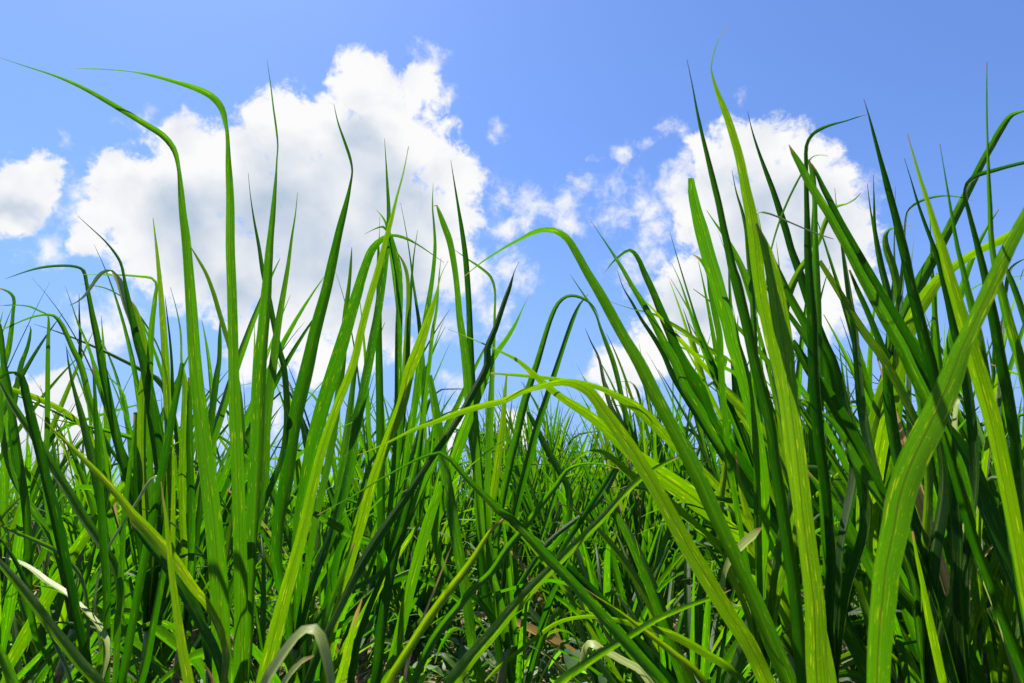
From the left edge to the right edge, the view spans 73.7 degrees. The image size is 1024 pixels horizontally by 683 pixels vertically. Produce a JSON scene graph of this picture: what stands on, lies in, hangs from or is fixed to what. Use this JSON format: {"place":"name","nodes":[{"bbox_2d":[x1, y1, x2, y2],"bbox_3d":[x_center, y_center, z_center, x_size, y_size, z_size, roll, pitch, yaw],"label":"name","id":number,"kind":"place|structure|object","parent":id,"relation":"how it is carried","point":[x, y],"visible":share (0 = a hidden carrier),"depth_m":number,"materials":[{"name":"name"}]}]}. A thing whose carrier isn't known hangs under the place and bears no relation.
{"place":"outdoors","nodes":[
{"label":"outdoors","id":0,"kind":"place"},
{"bbox_2d":[21,600,856,682],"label":"weed grass","id":1,"kind":"structure","parent":0,"point":[486,665],"depth_m":3.36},
{"bbox_2d":[23,587,856,682],"bbox_3d":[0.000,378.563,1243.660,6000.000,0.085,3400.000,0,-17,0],"label":"ground","id":2,"kind":"structure","parent":0,"point":[369,649],"depth_m":4.17,"materials":[{"name":"soil"}]},
{"bbox_2d":[0,282,74,521],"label":"sugarcane plant","id":3,"kind":"object","parent":2,"relation":"on","point":[25,369],"visible":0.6,"depth_m":3.20,"materials":[{"name":"plant"}]},
{"bbox_2d":[0,537,110,682],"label":"sugarcane plant","id":4,"kind":"object","parent":2,"relation":"on","point":[85,668],"visible":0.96,"depth_m":1.11,"materials":[{"name":"plant"}]},
{"bbox_2d":[0,288,110,682],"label":"sugarcane plant","id":5,"kind":"object","parent":2,"relation":"on","point":[14,463],"visible":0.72,"depth_m":1.95,"materials":[{"name":"plant"}]},
{"bbox_2d":[0,371,124,682],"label":"sugarcane plant","id":6,"kind":"object","parent":2,"relation":"on","point":[47,463],"visible":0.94,"depth_m":1.39,"materials":[{"name":"plant"}]},
{"bbox_2d":[0,493,130,675],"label":"sugarcane plant","id":7,"kind":"object","parent":2,"relation":"on","point":[27,655],"visible":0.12,"depth_m":3.24,"materials":[{"name":"green plant"}]},
{"bbox_2d":[0,333,160,588],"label":"sugarcane plant","id":8,"kind":"object","parent":2,"relation":"on","point":[4,487],"visible":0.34,"depth_m":3.91,"materials":[{"name":"green plant"}]},
{"bbox_2d":[6,216,168,682],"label":"sugarcane plant","id":9,"kind":"object","parent":2,"relation":"on","point":[148,428],"visible":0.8,"depth_m":1.98,"materials":[{"name":"plant"}]},
{"bbox_2d":[4,509,170,682],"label":"sugarcane plant","id":10,"kind":"object","parent":2,"relation":"on","point":[74,671],"visible":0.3,"depth_m":2.09,"materials":[{"name":"plant"}]},
{"bbox_2d":[8,363,173,575],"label":"sugarcane plant","id":11,"kind":"object","parent":2,"relation":"on","point":[59,490],"visible":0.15,"depth_m":4.42,"materials":[{"name":"plant"}]},
{"bbox_2d":[0,441,207,682],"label":"sugarcane plant","id":12,"kind":"object","parent":2,"relation":"on","point":[24,637],"visible":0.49,"depth_m":2.07,"materials":[{"name":"plant"}]},
{"bbox_2d":[1,340,247,662],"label":"sugarcane plant","id":13,"kind":"object","parent":2,"relation":"on","point":[123,399],"visible":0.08,"depth_m":3.59,"materials":[{"name":"plant"}]},
{"bbox_2d":[66,346,183,682],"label":"sugarcane plant","id":14,"kind":"object","parent":2,"relation":"on","point":[105,542],"visible":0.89,"depth_m":1.40,"materials":[{"name":"plant"}]},
{"bbox_2d":[33,411,229,682],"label":"sugarcane plant","id":15,"kind":"object","parent":2,"relation":"on","point":[191,594],"visible":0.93,"depth_m":1.25,"materials":[{"name":"plant"}]},
{"bbox_2d":[18,317,247,680],"bbox_3d":[-1.826,0.743,3.214,1.167,1.766,0.647,12,-21,-35],"label":"sugarcane plant","id":16,"kind":"object","parent":2,"relation":"on","point":[72,533],"visible":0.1,"depth_m":3.12,"materials":[{"name":"green plant"}]},
{"bbox_2d":[1,502,264,680],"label":"sugarcane plant","id":17,"kind":"object","parent":2,"relation":"on","point":[163,644],"visible":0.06,"depth_m":3.02,"materials":[{"name":"green plant"}]},
{"bbox_2d":[1,488,268,682],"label":"sugarcane plant","id":18,"kind":"object","parent":2,"relation":"on","point":[59,613],"visible":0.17,"depth_m":2.71,"materials":[{"name":"plant"}]},
{"bbox_2d":[65,286,221,682],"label":"sugarcane plant","id":19,"kind":"object","parent":2,"relation":"on","point":[184,450],"visible":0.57,"depth_m":1.91,"materials":[{"name":"plant"}]},
{"bbox_2d":[2,58,297,682],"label":"sugarcane plant","id":20,"kind":"object","parent":2,"relation":"on","point":[245,522],"visible":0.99,"depth_m":1.47,"materials":[{"name":"plant"}]},
{"bbox_2d":[0,219,351,682],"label":"sugarcane plant","id":21,"kind":"object","parent":2,"relation":"on","point":[223,482],"visible":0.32,"depth_m":2.44,"materials":[{"name":"plant"}]},
{"bbox_2d":[8,297,347,674],"bbox_3d":[-1.458,0.703,3.060,1.366,1.753,0.742,1,-17,-2],"label":"sugarcane plant","id":22,"kind":"object","parent":2,"relation":"on","point":[225,517],"visible":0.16,"depth_m":2.95,"materials":[{"name":"plant"}]},
{"bbox_2d":[161,481,215,682],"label":"sugarcane plant","id":23,"kind":"object","parent":2,"relation":"on","point":[185,665],"visible":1,"depth_m":0.92,"materials":[{"name":"plant"}]},
{"bbox_2d":[119,410,326,679],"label":"sugarcane plant","id":24,"kind":"object","parent":2,"relation":"on","point":[199,644],"visible":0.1,"depth_m":3.24,"materials":[{"name":"green plant"}]},
{"bbox_2d":[217,325,289,626],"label":"sugarcane plant","id":25,"kind":"object","parent":2,"relation":"on","point":[269,584],"visible":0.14,"depth_m":3.83,"materials":[{"name":"green plant"}]},
{"bbox_2d":[32,449,492,682],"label":"sugarcane plant","id":26,"kind":"object","parent":2,"relation":"on","point":[156,666],"visible":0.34,"depth_m":1.88,"materials":[{"name":"plant"}]},
{"bbox_2d":[92,507,440,682],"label":"sugarcane plant","id":27,"kind":"object","parent":2,"relation":"on","point":[262,622],"visible":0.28,"depth_m":2.19,"materials":[{"name":"plant"}]},
{"bbox_2d":[219,362,389,596],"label":"sugarcane plant","id":28,"kind":"object","parent":2,"relation":"on","point":[298,466],"visible":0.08,"depth_m":4.43,"materials":[{"name":"plant"}]},
{"bbox_2d":[158,494,485,682],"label":"sugarcane plant","id":29,"kind":"object","parent":2,"relation":"on","point":[411,630],"visible":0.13,"depth_m":2.95,"materials":[{"name":"plant"}]},
{"bbox_2d":[256,146,408,682],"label":"sugarcane plant","id":30,"kind":"object","parent":2,"relation":"on","point":[273,657],"visible":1,"depth_m":0.95,"materials":[{"name":"plant"}]},
{"bbox_2d":[157,437,509,682],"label":"sugarcane plant","id":31,"kind":"object","parent":2,"relation":"on","point":[299,676],"visible":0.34,"depth_m":1.75,"materials":[{"name":"plant"}]},
{"bbox_2d":[206,311,463,651],"bbox_3d":[-0.608,0.561,2.304,0.672,1.586,1.236,12,-21,-35],"label":"sugarcane plant","id":32,"kind":"object","parent":2,"relation":"on","point":[287,533],"visible":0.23,"depth_m":2.45,"materials":[{"name":"plant"}]},
{"bbox_2d":[317,384,375,644],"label":"sugarcane plant","id":33,"kind":"object","parent":2,"relation":"on","point":[349,505],"visible":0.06,"depth_m":4.88,"materials":[{"name":"green plant"}]},
{"bbox_2d":[271,106,443,682],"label":"sugarcane plant","id":34,"kind":"object","parent":2,"relation":"on","point":[303,592],"visible":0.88,"depth_m":1.74,"materials":[{"name":"plant"}]},
{"bbox_2d":[193,274,537,682],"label":"sugarcane plant","id":35,"kind":"object","parent":2,"relation":"on","point":[420,490],"visible":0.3,"depth_m":2.96,"materials":[{"name":"green plant"}]},
{"bbox_2d":[323,261,447,682],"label":"sugarcane plant","id":36,"kind":"object","parent":2,"relation":"on","point":[388,572],"visible":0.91,"depth_m":1.43,"materials":[{"name":"plant"}]},
{"bbox_2d":[270,372,525,668],"bbox_3d":[-0.496,0.849,3.139,1.313,1.520,0.633,4,-17,-14],"label":"sugarcane plant","id":37,"kind":"object","parent":2,"relation":"on","point":[397,585],"visible":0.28,"depth_m":3.17,"materials":[{"name":"green plant"}]},
{"bbox_2d":[365,191,440,682],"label":"sugarcane plant","id":38,"kind":"object","parent":2,"relation":"on","point":[422,372],"visible":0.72,"depth_m":2.00,"materials":[{"name":"plant"}]},
{"bbox_2d":[314,389,492,660],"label":"sugarcane plant","id":39,"kind":"object","parent":2,"relation":"on","point":[387,471],"visible":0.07,"depth_m":3.66,"materials":[{"name":"plant"}]},
{"bbox_2d":[304,262,518,682],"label":"sugarcane plant","id":40,"kind":"object","parent":2,"relation":"on","point":[370,549],"visible":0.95,"depth_m":1.26,"materials":[{"name":"plant"}]},
{"bbox_2d":[364,377,469,673],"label":"sugarcane plant","id":41,"kind":"object","parent":2,"relation":"on","point":[445,580],"visible":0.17,"depth_m":3.52,"materials":[{"name":"green plant"}]},
{"bbox_2d":[323,399,525,675],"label":"sugarcane plant","id":42,"kind":"object","parent":2,"relation":"on","point":[426,500],"visible":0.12,"depth_m":3.13,"materials":[{"name":"green plant"}]},
{"bbox_2d":[9,418,852,603],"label":"cane field","id":43,"kind":"structure","parent":2,"relation":"on","point":[293,501],"depth_m":8.78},
{"bbox_2d":[10,594,857,682],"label":"ground vine","id":44,"kind":"object","parent":2,"relation":"on","point":[570,662],"visible":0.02,"depth_m":2.77,"materials":[{"name":"green plant"}]},
{"bbox_2d":[21,596,857,682],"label":"leaf litter","id":45,"kind":"object","parent":2,"relation":"on","point":[438,677],"depth_m":3.25,"materials":[{"name":"plant"}]},
{"bbox_2d":[339,517,579,679],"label":"sugarcane plant","id":46,"kind":"object","parent":2,"relation":"on","point":[430,631],"visible":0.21,"depth_m":3.00,"materials":[{"name":"green plant"}]},
{"bbox_2d":[385,431,550,650],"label":"sugarcane plant","id":47,"kind":"object","parent":2,"relation":"on","point":[459,635],"visible":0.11,"depth_m":3.79,"materials":[{"name":"green plant"}]},
{"bbox_2d":[427,163,528,682],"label":"sugarcane plant","id":48,"kind":"object","parent":2,"relation":"on","point":[469,429],"visible":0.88,"depth_m":1.69,"materials":[{"name":"plant"}]},
{"bbox_2d":[439,398,569,675],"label":"sugarcane plant","id":49,"kind":"object","parent":2,"relation":"on","point":[501,538],"visible":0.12,"depth_m":3.70,"materials":[{"name":"plant"}]},
{"bbox_2d":[457,399,561,628],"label":"sugarcane plant","id":50,"kind":"object","parent":2,"relation":"on","point":[520,520],"visible":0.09,"depth_m":4.15,"materials":[{"name":"green plant"}]},
{"bbox_2d":[430,385,613,576],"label":"sugarcane plant","id":51,"kind":"object","parent":2,"relation":"on","point":[510,489],"visible":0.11,"depth_m":4.79,"materials":[{"name":"green plant"}]},
{"bbox_2d":[423,497,621,682],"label":"sugarcane plant","id":52,"kind":"object","parent":2,"relation":"on","point":[514,674],"visible":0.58,"depth_m":1.80,"materials":[{"name":"green plant"}]},
{"bbox_2d":[428,410,624,654],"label":"sugarcane plant","id":53,"kind":"object","parent":2,"relation":"on","point":[514,566],"visible":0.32,"depth_m":3.34,"materials":[{"name":"plant"}]},
{"bbox_2d":[384,452,677,682],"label":"sugarcane plant","id":54,"kind":"object","parent":2,"relation":"on","point":[461,668],"visible":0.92,"depth_m":1.19,"materials":[{"name":"plant"}]},
{"bbox_2d":[463,395,602,650],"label":"sugarcane plant","id":55,"kind":"object","parent":2,"relation":"on","point":[523,515],"visible":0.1,"depth_m":4.25,"materials":[{"name":"green plant"}]},
{"bbox_2d":[318,451,748,682],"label":"sugarcane plant","id":56,"kind":"object","parent":2,"relation":"on","point":[621,636],"visible":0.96,"depth_m":1.09,"materials":[{"name":"plant"}]},
{"bbox_2d":[465,393,632,681],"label":"sugarcane plant","id":57,"kind":"object","parent":2,"relation":"on","point":[537,592],"visible":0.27,"depth_m":3.40,"materials":[{"name":"green plant"}]},
{"bbox_2d":[454,380,652,655],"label":"sugarcane plant","id":58,"kind":"object","parent":2,"relation":"on","point":[541,497],"visible":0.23,"depth_m":3.94,"materials":[{"name":"green plant"}]},
{"bbox_2d":[490,276,628,682],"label":"sugarcane plant","id":59,"kind":"object","parent":2,"relation":"on","point":[560,534],"visible":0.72,"depth_m":2.03,"materials":[{"name":"plant"}]},
{"bbox_2d":[482,423,641,651],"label":"sugarcane plant","id":60,"kind":"object","parent":2,"relation":"on","point":[538,610],"visible":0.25,"depth_m":3.67,"materials":[{"name":"green plant"}]},
{"bbox_2d":[359,227,795,682],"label":"sugarcane plant","id":61,"kind":"object","parent":2,"relation":"on","point":[733,621],"visible":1,"depth_m":1.17,"materials":[{"name":"plant"}]},
{"bbox_2d":[473,484,716,682],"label":"sugarcane plant","id":62,"kind":"object","parent":2,"relation":"on","point":[605,586],"visible":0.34,"depth_m":2.57,"materials":[{"name":"plant"}]},
{"bbox_2d":[452,423,738,681],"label":"sugarcane plant","id":63,"kind":"object","parent":2,"relation":"on","point":[659,562],"visible":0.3,"depth_m":2.85,"materials":[{"name":"plant"}]},
{"bbox_2d":[516,422,685,636],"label":"sugarcane plant","id":64,"kind":"object","parent":2,"relation":"on","point":[615,538],"visible":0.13,"depth_m":3.72,"materials":[{"name":"green plant"}]},
{"bbox_2d":[522,405,703,608],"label":"sugarcane plant","id":65,"kind":"object","parent":2,"relation":"on","point":[585,478],"visible":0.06,"depth_m":4.75,"materials":[{"name":"plant"}]},
{"bbox_2d":[522,380,708,605],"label":"sugarcane plant","id":66,"kind":"object","parent":2,"relation":"on","point":[609,450],"visible":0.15,"depth_m":4.16,"materials":[{"name":"plant"}]},
{"bbox_2d":[519,523,712,682],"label":"sugarcane plant","id":67,"kind":"object","parent":2,"relation":"on","point":[664,655],"visible":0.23,"depth_m":2.27,"materials":[{"name":"green plant"}]},
{"bbox_2d":[448,302,795,675],"bbox_3d":[0.286,0.453,1.514,0.867,1.314,0.464,0,-17,0],"label":"sugarcane plant","id":68,"kind":"object","parent":2,"relation":"on","point":[679,488],"visible":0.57,"depth_m":1.58,"materials":[{"name":"plant"}]},
{"bbox_2d":[548,366,716,604],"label":"sugarcane plant","id":69,"kind":"object","parent":2,"relation":"on","point":[632,518],"visible":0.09,"depth_m":4.16,"materials":[{"name":"plant"}]},
{"bbox_2d":[550,426,719,636],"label":"sugarcane plant","id":70,"kind":"object","parent":2,"relation":"on","point":[629,594],"visible":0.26,"depth_m":3.35,"materials":[{"name":"green plant"}]},
{"bbox_2d":[554,589,730,682],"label":"sugarcane plant","id":71,"kind":"object","parent":2,"relation":"on","point":[621,657],"visible":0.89,"depth_m":1.09,"materials":[{"name":"plant"}]},
{"bbox_2d":[568,345,721,630],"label":"sugarcane plant","id":72,"kind":"object","parent":2,"relation":"on","point":[631,430],"visible":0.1,"depth_m":3.90,"materials":[{"name":"plant"}]},
{"bbox_2d":[584,324,716,635],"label":"sugarcane plant","id":73,"kind":"object","parent":2,"relation":"on","point":[679,579],"visible":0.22,"depth_m":3.96,"materials":[{"name":"plant"}]},
{"bbox_2d":[592,398,720,633],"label":"sugarcane plant","id":74,"kind":"object","parent":2,"relation":"on","point":[636,515],"visible":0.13,"depth_m":3.48,"materials":[{"name":"green plant"}]},
{"bbox_2d":[429,454,918,682],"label":"sugarcane plant","id":75,"kind":"object","parent":2,"relation":"on","point":[646,590],"visible":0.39,"depth_m":1.74,"materials":[{"name":"plant"}]},
{"bbox_2d":[632,440,753,677],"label":"sugarcane plant","id":76,"kind":"object","parent":2,"relation":"on","point":[727,584],"visible":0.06,"depth_m":3.22,"materials":[{"name":"plant"}]},
{"bbox_2d":[585,219,804,625],"bbox_3d":[0.330,0.434,1.836,0.678,1.537,0.509,-15,-23,41],"label":"sugarcane plant","id":77,"kind":"object","parent":2,"relation":"on","point":[688,382],"visible":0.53,"depth_m":1.82,"materials":[{"name":"plant"}]},
{"bbox_2d":[613,337,839,645],"bbox_3d":[1.044,0.727,3.279,1.213,1.836,0.673,-4,-17,13],"label":"sugarcane plant","id":78,"kind":"object","parent":2,"relation":"on","point":[701,437],"visible":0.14,"depth_m":3.34,"materials":[{"name":"green plant"}]},
{"bbox_2d":[688,172,797,668],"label":"sugarcane plant","id":79,"kind":"object","parent":2,"relation":"on","point":[748,407],"visible":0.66,"depth_m":1.45,"materials":[{"name":"plant"}]},
{"bbox_2d":[591,469,904,682],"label":"sugarcane plant","id":80,"kind":"object","parent":2,"relation":"on","point":[696,626],"visible":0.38,"depth_m":2.23,"materials":[{"name":"green plant"}]},
{"bbox_2d":[642,388,856,632],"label":"sugarcane plant","id":81,"kind":"object","parent":2,"relation":"on","point":[806,449],"visible":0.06,"depth_m":2.50,"materials":[{"name":"plant"}]},
{"bbox_2d":[670,261,835,575],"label":"sugarcane plant","id":82,"kind":"object","parent":2,"relation":"on","point":[728,514],"visible":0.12,"depth_m":3.04,"materials":[{"name":"green plant"}]},
{"bbox_2d":[687,26,836,682],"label":"sugarcane plant","id":83,"kind":"object","parent":2,"relation":"on","point":[813,661],"visible":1,"depth_m":0.98,"materials":[{"name":"plant"}]},
{"bbox_2d":[658,305,923,682],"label":"sugarcane plant","id":84,"kind":"object","parent":2,"relation":"on","point":[799,367],"visible":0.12,"depth_m":2.31,"materials":[{"name":"plant"}]},
{"bbox_2d":[671,267,931,628],"bbox_3d":[1.169,0.569,2.808,1.610,1.864,0.776,5,-18,-17],"label":"sugarcane plant","id":85,"kind":"object","parent":2,"relation":"on","point":[718,411],"visible":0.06,"depth_m":2.65,"materials":[{"name":"green plant"}]},
{"bbox_2d":[747,111,869,682],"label":"sugarcane plant","id":86,"kind":"object","parent":2,"relation":"on","point":[822,359],"visible":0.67,"depth_m":1.40,"materials":[{"name":"plant"}]},
{"bbox_2d":[689,209,978,682],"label":"sugarcane plant","id":87,"kind":"object","parent":2,"relation":"on","point":[813,472],"visible":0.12,"depth_m":2.23,"materials":[{"name":"green plant"}]},
{"bbox_2d":[694,209,1023,682],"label":"sugarcane plant","id":88,"kind":"object","parent":2,"relation":"on","point":[994,566],"visible":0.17,"depth_m":1.77,"materials":[{"name":"plant"}]},
{"bbox_2d":[808,471,910,682],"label":"sugarcane plant","id":89,"kind":"object","parent":2,"relation":"on","point":[856,647],"visible":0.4,"depth_m":1.46,"materials":[{"name":"plant"}]},
{"bbox_2d":[719,309,1023,682],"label":"sugarcane plant","id":90,"kind":"object","parent":2,"relation":"on","point":[895,668],"visible":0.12,"depth_m":2.24,"materials":[{"name":"plant"}]},
{"bbox_2d":[789,145,975,682],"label":"sugarcane plant","id":91,"kind":"object","parent":2,"relation":"on","point":[899,334],"visible":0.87,"depth_m":1.32,"materials":[{"name":"plant"}]},
{"bbox_2d":[816,516,987,682],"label":"sugarcane plant","id":92,"kind":"object","parent":2,"relation":"on","point":[905,596],"visible":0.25,"depth_m":1.32,"materials":[{"name":"plant"}]},
{"bbox_2d":[835,100,978,682],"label":"sugarcane plant","id":93,"kind":"object","parent":2,"relation":"on","point":[956,659],"visible":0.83,"depth_m":1.30,"materials":[{"name":"plant"}]},
{"bbox_2d":[800,336,1022,681],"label":"sugarcane plant","id":94,"kind":"object","parent":2,"relation":"on","point":[993,489],"visible":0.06,"depth_m":2.00,"materials":[{"name":"plant"}]},
{"bbox_2d":[801,338,1023,638],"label":"sugarcane plant","id":95,"kind":"object","parent":2,"relation":"on","point":[842,486],"visible":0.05,"depth_m":2.59,"materials":[{"name":"plant"}]},
{"bbox_2d":[819,223,1023,682],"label":"sugarcane plant","id":96,"kind":"object","parent":2,"relation":"on","point":[944,577],"visible":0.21,"depth_m":1.66,"materials":[{"name":"plant"}]},
{"bbox_2d":[834,311,1016,682],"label":"sugarcane plant","id":97,"kind":"object","parent":2,"relation":"on","point":[1002,673],"visible":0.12,"depth_m":1.66,"materials":[{"name":"plant"}]},
{"bbox_2d":[854,385,1023,655],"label":"sugarcane plant","id":98,"kind":"object","parent":2,"relation":"on","point":[992,472],"visible":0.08,"depth_m":2.00,"materials":[{"name":"plant"}]},
{"bbox_2d":[856,110,1023,642],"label":"sugarcane plant","id":99,"kind":"object","parent":2,"relation":"on","point":[927,295],"visible":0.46,"depth_m":1.63,"materials":[{"name":"plant"}]},
{"bbox_2d":[867,207,1023,682],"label":"sugarcane plant","id":100,"kind":"object","parent":2,"relation":"on","point":[918,450],"visible":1,"depth_m":0.74,"materials":[{"name":"plant"}]},
{"bbox_2d":[907,62,1023,628],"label":"sugarcane plant","id":101,"kind":"object","parent":2,"relation":"on","point":[979,369],"visible":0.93,"depth_m":0.88,"materials":[{"name":"plant"}]},
{"bbox_2d":[925,313,1007,639],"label":"sugarcane plant","id":102,"kind":"object","parent":2,"relation":"on","point":[988,555],"visible":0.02,"depth_m":2.32,"materials":[{"name":"green plant"}]},
{"bbox_2d":[941,161,1023,682],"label":"sugarcane plant","id":103,"kind":"object","parent":2,"relation":"on","point":[995,527],"visible":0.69,"depth_m":1.21,"materials":[{"name":"plant"}]},
{"bbox_2d":[0,0,1023,500],"label":"sky","id":104,"kind":"structure","parent":0,"point":[562,115],"materials":[{"name":"blue"}]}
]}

